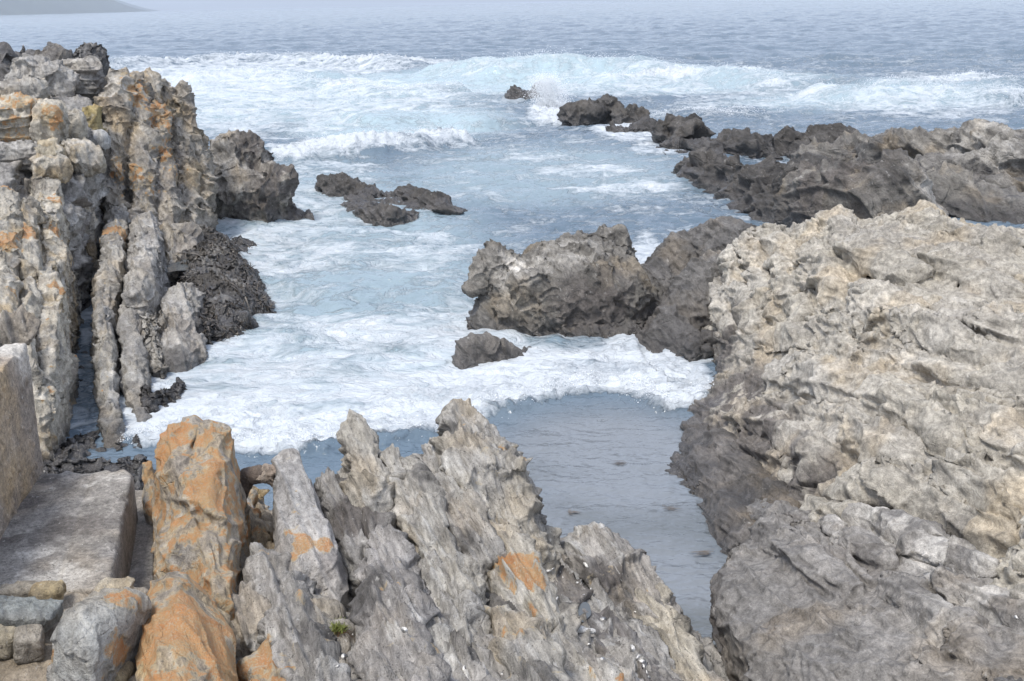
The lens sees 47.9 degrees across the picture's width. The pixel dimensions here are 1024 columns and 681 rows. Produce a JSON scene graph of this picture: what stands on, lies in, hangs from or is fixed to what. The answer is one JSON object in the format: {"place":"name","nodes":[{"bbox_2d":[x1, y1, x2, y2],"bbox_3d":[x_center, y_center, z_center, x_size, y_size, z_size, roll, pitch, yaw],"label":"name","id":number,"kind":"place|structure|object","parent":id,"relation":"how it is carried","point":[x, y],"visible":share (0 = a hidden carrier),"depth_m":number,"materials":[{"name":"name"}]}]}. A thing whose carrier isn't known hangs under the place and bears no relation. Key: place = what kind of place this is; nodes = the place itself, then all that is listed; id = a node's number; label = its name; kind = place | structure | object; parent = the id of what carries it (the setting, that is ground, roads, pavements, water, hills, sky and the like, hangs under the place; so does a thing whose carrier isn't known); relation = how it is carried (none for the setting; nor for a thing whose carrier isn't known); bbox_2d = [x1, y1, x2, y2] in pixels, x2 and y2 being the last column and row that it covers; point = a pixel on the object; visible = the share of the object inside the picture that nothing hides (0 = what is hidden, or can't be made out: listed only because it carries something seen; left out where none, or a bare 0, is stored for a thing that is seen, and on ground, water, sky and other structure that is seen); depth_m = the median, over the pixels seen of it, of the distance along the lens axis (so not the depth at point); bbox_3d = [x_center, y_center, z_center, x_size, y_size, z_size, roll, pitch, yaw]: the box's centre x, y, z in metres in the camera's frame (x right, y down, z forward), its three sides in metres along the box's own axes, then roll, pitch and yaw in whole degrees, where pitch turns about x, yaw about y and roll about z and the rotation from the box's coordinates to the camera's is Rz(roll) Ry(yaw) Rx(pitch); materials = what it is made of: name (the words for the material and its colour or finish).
{"place":"outdoors","nodes":[
{"label":"outdoors","id":0,"kind":"place"},
{"bbox_2d":[0,587,148,680],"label":"ground","id":1,"kind":"structure","parent":0,"point":[11,669],"depth_m":6.31,"materials":[{"name":"stone"}]},
{"bbox_2d":[0,624,15,659],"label":"stone","id":2,"kind":"object","parent":1,"relation":"on","point":[6,641],"visible":0.66,"depth_m":6.33,"materials":[{"name":"stone"}]},
{"bbox_2d":[0,580,37,596],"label":"stone","id":3,"kind":"object","parent":1,"relation":"on","point":[17,588],"visible":0.47,"depth_m":6.87,"materials":[{"name":"stone"}]},
{"bbox_2d":[13,624,44,663],"bbox_3d":[-2.673,1.675,6.366,0.164,0.179,0.188,-6,17,-16],"label":"stone","id":4,"kind":"object","parent":1,"relation":"on","point":[28,643],"visible":1,"depth_m":6.30,"materials":[{"name":"stone"}]},
{"bbox_2d":[0,595,63,632],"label":"stone","id":5,"kind":"object","parent":4,"relation":"on","point":[46,614],"visible":0.85,"depth_m":6.52,"materials":[{"name":"stone"}]},
{"bbox_2d":[28,580,66,599],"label":"stone","id":6,"kind":"object","parent":5,"relation":"on","point":[52,589],"visible":0.68,"depth_m":6.84,"materials":[{"name":"stone"}]},
{"bbox_2d":[46,587,151,680],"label":"stone","id":7,"kind":"object","parent":1,"relation":"on","point":[96,636],"visible":0.88,"depth_m":6.00,"materials":[{"name":"stone"}]},
{"bbox_2d":[94,576,134,591],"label":"stone","id":8,"kind":"object","parent":1,"relation":"on","point":[117,583],"visible":0.32,"depth_m":6.75,"materials":[{"name":"stone"}]},
{"bbox_2d":[114,661,135,680],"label":"stone","id":9,"kind":"object","parent":1,"relation":"on","point":[127,670],"visible":0.33,"depth_m":6.16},
{"bbox_2d":[114,0,158,10],"bbox_3d":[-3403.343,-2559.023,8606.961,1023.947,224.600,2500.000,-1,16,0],"label":"headland","id":10,"kind":"structure","parent":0,"point":[132,5],"depth_m":9186.22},
{"bbox_2d":[120,0,629,10],"label":"sky","id":11,"kind":"structure","parent":0,"point":[161,5],"materials":[{"name":"white"}]},
{"bbox_2d":[235,510,729,680],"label":"bedrock","id":12,"kind":"structure","parent":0,"point":[653,642],"depth_m":7.54,"materials":[{"name":"stone"}]},
{"bbox_2d":[134,415,252,680],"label":"orange rib","id":13,"kind":"object","parent":12,"relation":"on","point":[196,508],"visible":0.79,"depth_m":7.57,"materials":[{"name":"stone"}]},
{"bbox_2d":[231,580,271,660],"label":"rock slab","id":14,"kind":"object","parent":12,"relation":"on","point":[251,605],"visible":0.22,"depth_m":7.16,"materials":[{"name":"stone"}]},
{"bbox_2d":[236,639,295,680],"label":"rock slab","id":15,"kind":"object","parent":12,"relation":"on","point":[255,666],"visible":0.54,"depth_m":6.55,"materials":[{"name":"stone"}]},
{"bbox_2d":[242,542,351,680],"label":"rock slab","id":16,"kind":"object","parent":12,"relation":"on","point":[297,635],"visible":0.79,"depth_m":6.91,"materials":[{"name":"stone"}]},
{"bbox_2d":[271,448,348,608],"bbox_3d":[-1.389,1.668,8.341,0.667,1.303,2.046,-5,17,-12],"label":"rock slab","id":17,"kind":"object","parent":12,"relation":"on","point":[303,534],"visible":0.52,"depth_m":7.93,"materials":[{"name":"stone"}]},
{"bbox_2d":[310,592,354,664],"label":"rock slab","id":18,"kind":"object","parent":12,"relation":"on","point":[327,609],"visible":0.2,"depth_m":7.08,"materials":[{"name":"stone"}]},
{"bbox_2d":[329,617,355,642],"bbox_3d":[-1.072,1.786,6.991,0.248,0.173,0.226,-8,18,-23],"label":"grass tuft","id":19,"kind":"object","parent":12,"relation":"on","point":[336,630],"visible":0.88,"depth_m":6.97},
{"bbox_2d":[313,467,400,597],"bbox_3d":[-1.095,1.688,8.543,0.725,1.314,1.836,-8,18,-22],"label":"rock slab","id":20,"kind":"object","parent":12,"relation":"on","point":[353,526],"visible":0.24,"depth_m":8.30,"materials":[{"name":"stone"}]},
{"bbox_2d":[336,409,395,512],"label":"rock slab","id":21,"kind":"object","parent":12,"relation":"on","point":[367,473],"visible":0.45,"depth_m":8.73,"materials":[{"name":"stone"}]},
{"bbox_2d":[378,443,405,479],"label":"rock slab","id":22,"kind":"object","parent":12,"relation":"on","point":[389,456],"visible":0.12,"depth_m":8.84,"materials":[{"name":"stone"}]},
{"bbox_2d":[347,523,451,680],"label":"rock slab","id":23,"kind":"object","parent":12,"relation":"on","point":[389,601],"visible":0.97,"depth_m":6.86,"materials":[{"name":"stone"}]},
{"bbox_2d":[401,627,407,632],"bbox_3d":[-0.603,1.628,6.481,0.046,0.036,0.011,7,0,27],"label":"shell","id":24,"kind":"object","parent":23,"relation":"on","point":[404,629],"visible":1,"depth_m":6.48},
{"bbox_2d":[389,454,489,605],"bbox_3d":[-0.547,1.683,8.276,0.742,1.254,2.176,-6,17,-16],"label":"rock slab","id":25,"kind":"object","parent":12,"relation":"on","point":[420,498],"visible":0.36,"depth_m":8.07,"materials":[{"name":"stone"}]},
{"bbox_2d":[405,512,493,646],"bbox_3d":[-0.480,1.974,7.780,0.702,1.116,2.013,-7,17,-18],"label":"rock slab","id":26,"kind":"object","parent":12,"relation":"on","point":[464,613],"visible":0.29,"depth_m":7.20,"materials":[{"name":"stone"}]},
{"bbox_2d":[412,437,506,592],"bbox_3d":[-0.368,1.600,8.664,0.793,1.293,2.057,-8,18,-22],"label":"rock slab","id":27,"kind":"object","parent":12,"relation":"on","point":[473,531],"visible":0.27,"depth_m":8.17,"materials":[{"name":"stone"}]},
{"bbox_2d":[438,629,499,680],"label":"rock slab","id":28,"kind":"object","parent":12,"relation":"on","point":[459,649],"visible":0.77,"depth_m":6.62,"materials":[{"name":"stone"}]},
{"bbox_2d":[428,398,565,581],"bbox_3d":[-0.160,1.428,9.071,1.105,1.599,2.238,-5,17,-13],"label":"rock slab","id":29,"kind":"object","parent":12,"relation":"on","point":[481,456],"visible":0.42,"depth_m":8.71,"materials":[{"name":"stone"}]},
{"bbox_2d":[487,504,563,632],"bbox_3d":[0.083,1.948,8.078,0.710,1.170,1.922,-6,17,-15],"label":"rock slab","id":30,"kind":"object","parent":12,"relation":"on","point":[517,573],"visible":0.38,"depth_m":7.73,"materials":[{"name":"stone"}]},
{"bbox_2d":[484,604,573,680],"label":"rock slab","id":31,"kind":"object","parent":12,"relation":"on","point":[523,646],"visible":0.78,"depth_m":6.77,"materials":[{"name":"stone"}]},
{"bbox_2d":[552,563,593,605],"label":"rock slab","id":32,"kind":"object","parent":12,"relation":"on","point":[569,590],"visible":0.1,"depth_m":8.34,"materials":[{"name":"stone"}]},
{"bbox_2d":[551,602,624,680],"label":"rock slab","id":33,"kind":"object","parent":12,"relation":"on","point":[583,670],"visible":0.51,"depth_m":7.15,"materials":[{"name":"stone"}]},
{"bbox_2d":[560,521,692,628],"bbox_3d":[0.805,2.053,8.884,1.093,1.147,1.708,-10,18,-27],"label":"rock slab","id":34,"kind":"object","parent":12,"relation":"on","point":[616,563],"visible":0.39,"depth_m":8.63,"materials":[{"name":"stone"}]},
{"bbox_2d":[582,605,680,680],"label":"rock slab","id":35,"kind":"object","parent":12,"relation":"on","point":[610,624],"visible":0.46,"depth_m":7.79,"materials":[{"name":"stone"}]},
{"bbox_2d":[578,602,590,621],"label":"rock pool water","id":36,"kind":"structure","parent":35,"relation":"on","point":[586,605],"depth_m":8.04,"materials":[{"name":"grey"}]},
{"bbox_2d":[577,626,595,633],"bbox_3d":[0.455,1.914,7.595,0.204,0.078,0.053,-4,17,-10],"label":"shell","id":37,"kind":"object","parent":35,"relation":"on","point":[582,629],"visible":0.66,"depth_m":7.58},
{"bbox_2d":[633,582,725,680],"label":"rock slab","id":38,"kind":"object","parent":12,"relation":"on","point":[672,625],"visible":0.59,"depth_m":8.01,"materials":[{"name":"stone"}]},
{"bbox_2d":[0,0,1023,644],"bbox_3d":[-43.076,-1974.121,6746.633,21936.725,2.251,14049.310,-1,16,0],"label":"sea","id":39,"kind":"structure","parent":0,"point":[368,322],"depth_m":37.09,"materials":[{"name":"liquid"}]},
{"bbox_2d":[0,41,18,80],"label":"crag","id":40,"kind":"structure","parent":39,"relation":"in","point":[8,54],"depth_m":35.09,"materials":[{"name":"stone"}]},
{"bbox_2d":[15,45,34,56],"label":"crag","id":41,"kind":"structure","parent":39,"relation":"in","point":[28,51],"depth_m":38.51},
{"bbox_2d":[45,42,62,47],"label":"crag","id":42,"kind":"structure","parent":39,"relation":"in","point":[50,44],"depth_m":39.23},
{"bbox_2d":[0,0,147,14],"bbox_3d":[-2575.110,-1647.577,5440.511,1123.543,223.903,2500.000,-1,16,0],"label":"headland","id":43,"kind":"structure","parent":39,"relation":"in","point":[16,7],"depth_m":5251.48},
{"bbox_2d":[43,349,155,489],"bbox_3d":[-7.745,-0.873,20.801,1.455,0.820,22.176,-7,17,-19],"label":"channel bed","id":44,"kind":"object","parent":39,"relation":"in","point":[72,454],"visible":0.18,"depth_m":13.07,"materials":[{"name":"stone"}]},
{"bbox_2d":[0,265,24,313],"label":"rock rib","id":45,"kind":"object","parent":44,"relation":"on","point":[11,285],"visible":0.14,"depth_m":14.40,"materials":[{"name":"stone"}]},
{"bbox_2d":[0,185,26,280],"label":"rock rib","id":46,"kind":"object","parent":44,"relation":"on","point":[12,219],"visible":0.2,"depth_m":16.60,"materials":[{"name":"stone"}]},
{"bbox_2d":[20,276,45,385],"bbox_3d":[-6.079,0.320,14.507,0.611,1.819,2.819,-6,17,-17],"label":"rock rib","id":47,"kind":"object","parent":44,"relation":"on","point":[31,300],"visible":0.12,"depth_m":14.57,"materials":[{"name":"stone"}]},
{"bbox_2d":[19,196,47,282],"bbox_3d":[-7.192,-0.814,17.418,0.743,2.432,3.301,-7,17,-19],"label":"rock rib","id":48,"kind":"object","parent":44,"relation":"on","point":[35,216],"visible":0.16,"depth_m":16.72,"materials":[{"name":"stone"}]},
{"bbox_2d":[0,79,110,310],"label":"rock mass","id":49,"kind":"object","parent":44,"relation":"on","point":[79,190],"visible":0.23,"depth_m":20.71,"materials":[{"name":"stone"}]},
{"bbox_2d":[0,139,37,173],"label":"rock block","id":50,"kind":"object","parent":49,"relation":"on","point":[17,150],"visible":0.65,"depth_m":20.39,"materials":[{"name":"stone"}]},
{"bbox_2d":[0,91,43,141],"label":"rock block","id":51,"kind":"object","parent":49,"relation":"on","point":[16,114],"visible":0.63,"depth_m":20.94,"materials":[{"name":"stone"}]},
{"bbox_2d":[0,74,50,98],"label":"rock block","id":52,"kind":"object","parent":49,"relation":"on","point":[34,87],"visible":0.59,"depth_m":22.37,"materials":[{"name":"stone"}]},
{"bbox_2d":[5,53,80,97],"bbox_3d":[-9.723,-5.387,23.880,1.470,1.147,1.271,-1,16,0],"label":"rock block","id":53,"kind":"object","parent":49,"relation":"on","point":[61,78],"visible":0.66,"depth_m":23.55,"materials":[{"name":"stone"}]},
{"bbox_2d":[29,98,70,143],"bbox_3d":[-8.524,-3.926,21.198,0.678,1.037,0.942,-3,16,-7],"label":"rock block","id":54,"kind":"object","parent":49,"relation":"on","point":[50,119],"visible":0.81,"depth_m":20.86,"materials":[{"name":"stone"}]},
{"bbox_2d":[28,152,73,183],"bbox_3d":[-8.177,-3.051,20.412,0.702,0.588,0.814,-10,18,-26],"label":"rock block","id":55,"kind":"object","parent":49,"relation":"on","point":[59,166],"visible":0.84,"depth_m":20.14,"materials":[{"name":"stone"}]},
{"bbox_2d":[34,137,67,155],"bbox_3d":[-8.352,-3.416,20.836,0.601,0.526,0.852,-4,17,-9],"label":"rock block","id":56,"kind":"object","parent":49,"relation":"on","point":[53,146],"visible":0.55,"depth_m":20.61,"materials":[{"name":"stone"}]},
{"bbox_2d":[34,46,73,60],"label":"rock block","id":57,"kind":"object","parent":49,"relation":"on","point":[52,53],"visible":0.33,"depth_m":25.90,"materials":[{"name":"stone"}]},
{"bbox_2d":[68,108,87,139],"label":"rock block","id":58,"kind":"object","parent":49,"relation":"on","point":[78,129],"visible":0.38,"depth_m":21.87,"materials":[{"name":"stone"}]},
{"bbox_2d":[61,137,106,176],"bbox_3d":[-7.916,-3.376,21.248,0.786,0.746,0.801,-11,19,-29],"label":"rock block","id":59,"kind":"object","parent":49,"relation":"on","point":[85,156],"visible":0.89,"depth_m":21.01,"materials":[{"name":"stone"}]},
{"bbox_2d":[62,55,106,103],"bbox_3d":[-9.347,-5.376,24.901,1.257,1.509,1.329,-1,16,0],"label":"rock block","id":60,"kind":"object","parent":49,"relation":"on","point":[89,71],"visible":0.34,"depth_m":24.46,"materials":[{"name":"stone"}]},
{"bbox_2d":[73,41,110,91],"bbox_3d":[-10.297,-6.370,27.782,1.255,1.659,1.233,-1,16,0],"label":"rock block","id":61,"kind":"object","parent":60,"relation":"on","point":[84,49],"visible":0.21,"depth_m":27.44,"materials":[{"name":"stone"}]},
{"bbox_2d":[82,103,106,130],"bbox_3d":[-8.394,-4.383,23.036,0.485,0.736,0.520,-1,16,0],"label":"rock block","id":62,"kind":"object","parent":49,"relation":"on","point":[93,113],"visible":0.52,"depth_m":22.82,"materials":[{"name":"stone"}]},
{"bbox_2d":[89,129,110,150],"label":"rock block","id":63,"kind":"object","parent":49,"relation":"on","point":[101,138],"visible":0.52,"depth_m":22.45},
{"bbox_2d":[27,176,83,352],"bbox_3d":[-7.589,-1.310,19.027,0.793,2.544,4.378,-7,17,-19],"label":"rock rib","id":64,"kind":"object","parent":44,"relation":"on","point":[46,193],"visible":0.48,"depth_m":18.65,"materials":[{"name":"stone"}]},
{"bbox_2d":[32,260,79,461],"bbox_3d":[-6.020,0.198,15.020,0.670,1.769,4.773,-7,17,-18],"label":"rock rib","id":65,"kind":"object","parent":44,"relation":"on","point":[56,394],"visible":0.59,"depth_m":14.19,"materials":[{"name":"stone"}]},
{"bbox_2d":[71,262,82,311],"bbox_3d":[-8.164,-1.590,21.141,0.570,1.845,3.526,-6,17,-15],"label":"rock rib","id":66,"kind":"object","parent":44,"relation":"on","point":[78,291],"visible":0.03,"depth_m":19.97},
{"bbox_2d":[81,207,98,271],"bbox_3d":[-8.112,-2.014,21.757,0.729,2.312,1.330,-8,18,-22],"label":"rock rib","id":67,"kind":"object","parent":44,"relation":"on","point":[91,246],"visible":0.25,"depth_m":21.45,"materials":[{"name":"stone"}]},
{"bbox_2d":[89,203,130,447],"bbox_3d":[-6.447,-0.699,18.512,0.694,1.588,11.030,-6,17,-16],"label":"rock rib","id":68,"kind":"object","parent":44,"relation":"on","point":[105,295],"visible":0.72,"depth_m":17.04,"materials":[{"name":"stone"}]},
{"bbox_2d":[114,211,170,421],"bbox_3d":[-5.836,-0.598,18.199,0.914,1.506,9.571,-6,17,-14],"label":"rock rib","id":69,"kind":"object","parent":44,"relation":"on","point":[146,283],"visible":0.85,"depth_m":17.70,"materials":[{"name":"stone"}]},
{"bbox_2d":[139,309,169,378],"bbox_3d":[-5.376,0.051,17.177,0.700,0.935,2.352,-9,18,-24],"label":"rock knuckle","id":70,"kind":"object","parent":44,"relation":"on","point":[154,324],"visible":0.42,"depth_m":16.81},
{"bbox_2d":[129,490,153,589],"bbox_3d":[-2.818,1.989,8.758,0.349,1.025,2.093,-6,17,-14],"label":"concrete footing","id":71,"kind":"object","parent":39,"relation":"in","point":[141,573],"visible":0.06,"depth_m":8.46,"materials":[{"name":"concrete"}]},
{"bbox_2d":[0,469,137,593],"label":"concrete landing","id":72,"kind":"object","parent":71,"relation":"on","point":[75,532],"visible":0.39,"depth_m":7.92,"materials":[{"name":"concrete"}]},
{"bbox_2d":[0,343,43,538],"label":"concrete wall","id":73,"kind":"structure","parent":72,"relation":"on","point":[21,466],"depth_m":8.32,"materials":[{"name":"concrete"}]},
{"bbox_2d":[0,304,41,346],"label":"stone","id":74,"kind":"object","parent":73,"relation":"on","point":[21,324],"visible":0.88,"depth_m":8.90,"materials":[{"name":"stone"}]},
{"bbox_2d":[93,67,219,281],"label":"rock crag","id":75,"kind":"structure","parent":39,"relation":"in","point":[159,157],"depth_m":23.94,"materials":[{"name":"stone"}]},
{"bbox_2d":[139,377,187,412],"bbox_3d":[-4.619,0.752,15.347,0.618,0.550,1.566,2,17,11],"label":"sea rock","id":76,"kind":"object","parent":39,"relation":"in","point":[150,400],"visible":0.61,"depth_m":15.00,"materials":[{"name":"stone"}]},
{"bbox_2d":[158,281,208,372],"bbox_3d":[-5.139,-0.213,17.832,0.956,0.949,3.174,-4,17,-11],"label":"rock lump","id":77,"kind":"object","parent":39,"relation":"in","point":[183,342],"visible":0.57,"depth_m":17.23,"materials":[{"name":"stone"}]},
{"bbox_2d":[168,225,276,344],"bbox_3d":[-5.546,-1.168,21.274,2.339,1.054,8.180,-5,17,-14],"label":"weedy shelf","id":78,"kind":"object","parent":39,"relation":"on","point":[222,274],"visible":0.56,"depth_m":19.77,"materials":[{"name":"stone"}]},
{"bbox_2d":[165,259,191,271],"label":"shelf water","id":79,"kind":"structure","parent":78,"relation":"on","point":[175,266],"depth_m":21.11,"materials":[{"name":"grey liquid"}]},
{"bbox_2d":[231,235,255,246],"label":"sea rock","id":80,"kind":"object","parent":39,"relation":"in","point":[240,240],"visible":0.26,"depth_m":25.06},
{"bbox_2d":[209,129,314,222],"bbox_3d":[-6.460,-3.919,28.113,3.233,2.428,2.487,13,22,41],"label":"sea rock","id":81,"kind":"object","parent":39,"relation":"in","point":[256,182],"visible":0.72,"depth_m":27.42,"materials":[{"name":"stone"}]},
{"bbox_2d":[249,502,274,548],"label":"rock slab","id":82,"kind":"object","parent":39,"relation":"in","point":[266,516],"visible":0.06,"depth_m":9.20,"materials":[{"name":"stone"}]},
{"bbox_2d":[247,485,272,555],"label":"rock slab","id":83,"kind":"object","parent":82,"relation":"on","point":[256,495],"visible":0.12,"depth_m":9.11,"materials":[{"name":"stone"}]},
{"bbox_2d":[240,463,275,498],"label":"rock slab","id":84,"kind":"object","parent":83,"relation":"on","point":[251,476],"visible":0.51,"depth_m":8.72,"materials":[{"name":"stone"}]},
{"bbox_2d":[314,172,381,197],"bbox_3d":[-4.553,-4.183,31.681,2.596,0.843,1.248,13,22,41],"label":"reef rock","id":85,"kind":"object","parent":39,"relation":"in","point":[341,184],"visible":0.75,"depth_m":31.43,"materials":[{"name":"stone"}]},
{"bbox_2d":[340,183,467,226],"bbox_3d":[-3.104,-3.541,29.537,2.720,0.763,4.566,-9,18,-24],"label":"reef rock","id":86,"kind":"object","parent":39,"relation":"in","point":[367,208],"visible":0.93,"depth_m":28.69,"materials":[{"name":"stone"}]},
{"bbox_2d":[451,331,530,369],"bbox_3d":[-0.246,0.139,16.739,1.591,0.657,0.683,-9,18,-25],"label":"wedge rock","id":87,"kind":"object","parent":39,"relation":"in","point":[472,350],"visible":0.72,"depth_m":16.45,"materials":[{"name":"stone"}]},
{"bbox_2d":[504,82,546,99],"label":"sea stack","id":88,"kind":"object","parent":39,"relation":"in","point":[513,92],"visible":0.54,"depth_m":61.31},
{"bbox_2d":[516,69,576,107],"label":"sea spray","id":89,"kind":"object","parent":39,"relation":"on","point":[551,98],"visible":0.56,"depth_m":54.60,"materials":[{"name":"liquid"}]},
{"bbox_2d":[461,224,663,338],"bbox_3d":[0.888,-0.944,18.736,3.498,1.668,2.906,-1,16,0],"label":"boulder","id":90,"kind":"object","parent":39,"relation":"in","point":[597,283],"visible":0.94,"depth_m":17.83,"materials":[{"name":"stone"}]},
{"bbox_2d":[111,46,1023,445],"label":"froth","id":91,"kind":"object","parent":39,"relation":"on","point":[939,84],"visible":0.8,"depth_m":55.27,"materials":[{"name":"liquid"}]},
{"bbox_2d":[557,93,624,125],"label":"sea stack","id":92,"kind":"object","parent":39,"relation":"in","point":[589,111],"visible":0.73,"depth_m":47.78,"materials":[{"name":"stone"}]},
{"bbox_2d":[613,460,626,465],"bbox_3d":[1.193,1.373,12.897,0.189,0.013,0.134,-1,16,0],"label":"floating seaweed","id":93,"kind":"object","parent":39,"relation":"on","point":[618,463],"visible":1,"depth_m":12.89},
{"bbox_2d":[605,103,656,132],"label":"sea stack","id":94,"kind":"object","parent":39,"relation":"in","point":[638,118],"visible":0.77,"depth_m":46.90,"materials":[{"name":"stone"}]},
{"bbox_2d":[662,505,678,510],"bbox_3d":[1.627,1.708,11.721,0.222,0.015,0.101,5,17,19],"label":"floating seaweed","id":95,"kind":"object","parent":39,"relation":"on","point":[669,508],"visible":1,"depth_m":11.70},
{"bbox_2d":[664,461,700,495],"bbox_3d":[1.909,1.560,12.487,0.548,0.332,1.101,-5,17,-12],"label":"weedy rock","id":96,"kind":"object","parent":39,"relation":"in","point":[685,471],"visible":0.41,"depth_m":12.48,"materials":[{"name":"stone"}]},
{"bbox_2d":[635,216,756,356],"bbox_3d":[3.308,-1.017,18.617,3.560,1.723,4.549,-1,16,0],"label":"rock hump","id":97,"kind":"object","parent":39,"relation":"in","point":[680,269],"visible":0.44,"depth_m":17.79,"materials":[{"name":"stone"}]},
{"bbox_2d":[680,335,713,361],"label":"sea rock","id":98,"kind":"object","parent":39,"relation":"in","point":[695,348],"visible":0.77,"depth_m":16.53,"materials":[{"name":"stone"}]},
{"bbox_2d":[691,550,713,555],"bbox_3d":[1.775,1.983,10.780,0.259,0.018,0.125,-1,16,0],"label":"floating seaweed","id":99,"kind":"object","parent":39,"relation":"on","point":[704,551],"visible":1,"depth_m":10.77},
{"bbox_2d":[700,329,717,345],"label":"sea rock","id":100,"kind":"object","parent":39,"relation":"in","point":[706,335],"visible":0.27,"depth_m":16.77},
{"bbox_2d":[670,416,800,555],"bbox_3d":[2.282,1.393,12.238,1.144,0.724,4.057,-3,16,-6],"label":"wet ledge","id":101,"kind":"object","parent":39,"relation":"in","point":[734,480],"visible":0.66,"depth_m":11.75,"materials":[{"name":"stone"}]},
{"bbox_2d":[650,113,856,223],"bbox_3d":[7.954,-5.424,33.815,6.971,2.215,17.660,-1,16,0],"label":"reef","id":102,"kind":"object","parent":39,"relation":"in","point":[708,165],"visible":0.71,"depth_m":32.93},
{"bbox_2d":[687,199,1023,599],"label":"rock outcrop","id":103,"kind":"object","parent":39,"relation":"in","point":[877,361],"visible":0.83,"depth_m":11.84,"materials":[{"name":"stone"}]},
{"bbox_2d":[709,498,1023,680],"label":"rock ledge","id":104,"kind":"object","parent":39,"relation":"in","point":[859,591],"visible":0.97,"depth_m":7.70,"materials":[{"name":"stone"}]},
{"bbox_2d":[766,118,1023,227],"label":"bank","id":105,"kind":"structure","parent":39,"relation":"in","point":[973,170],"depth_m":26.22,"materials":[{"name":"stone"}]}
]}

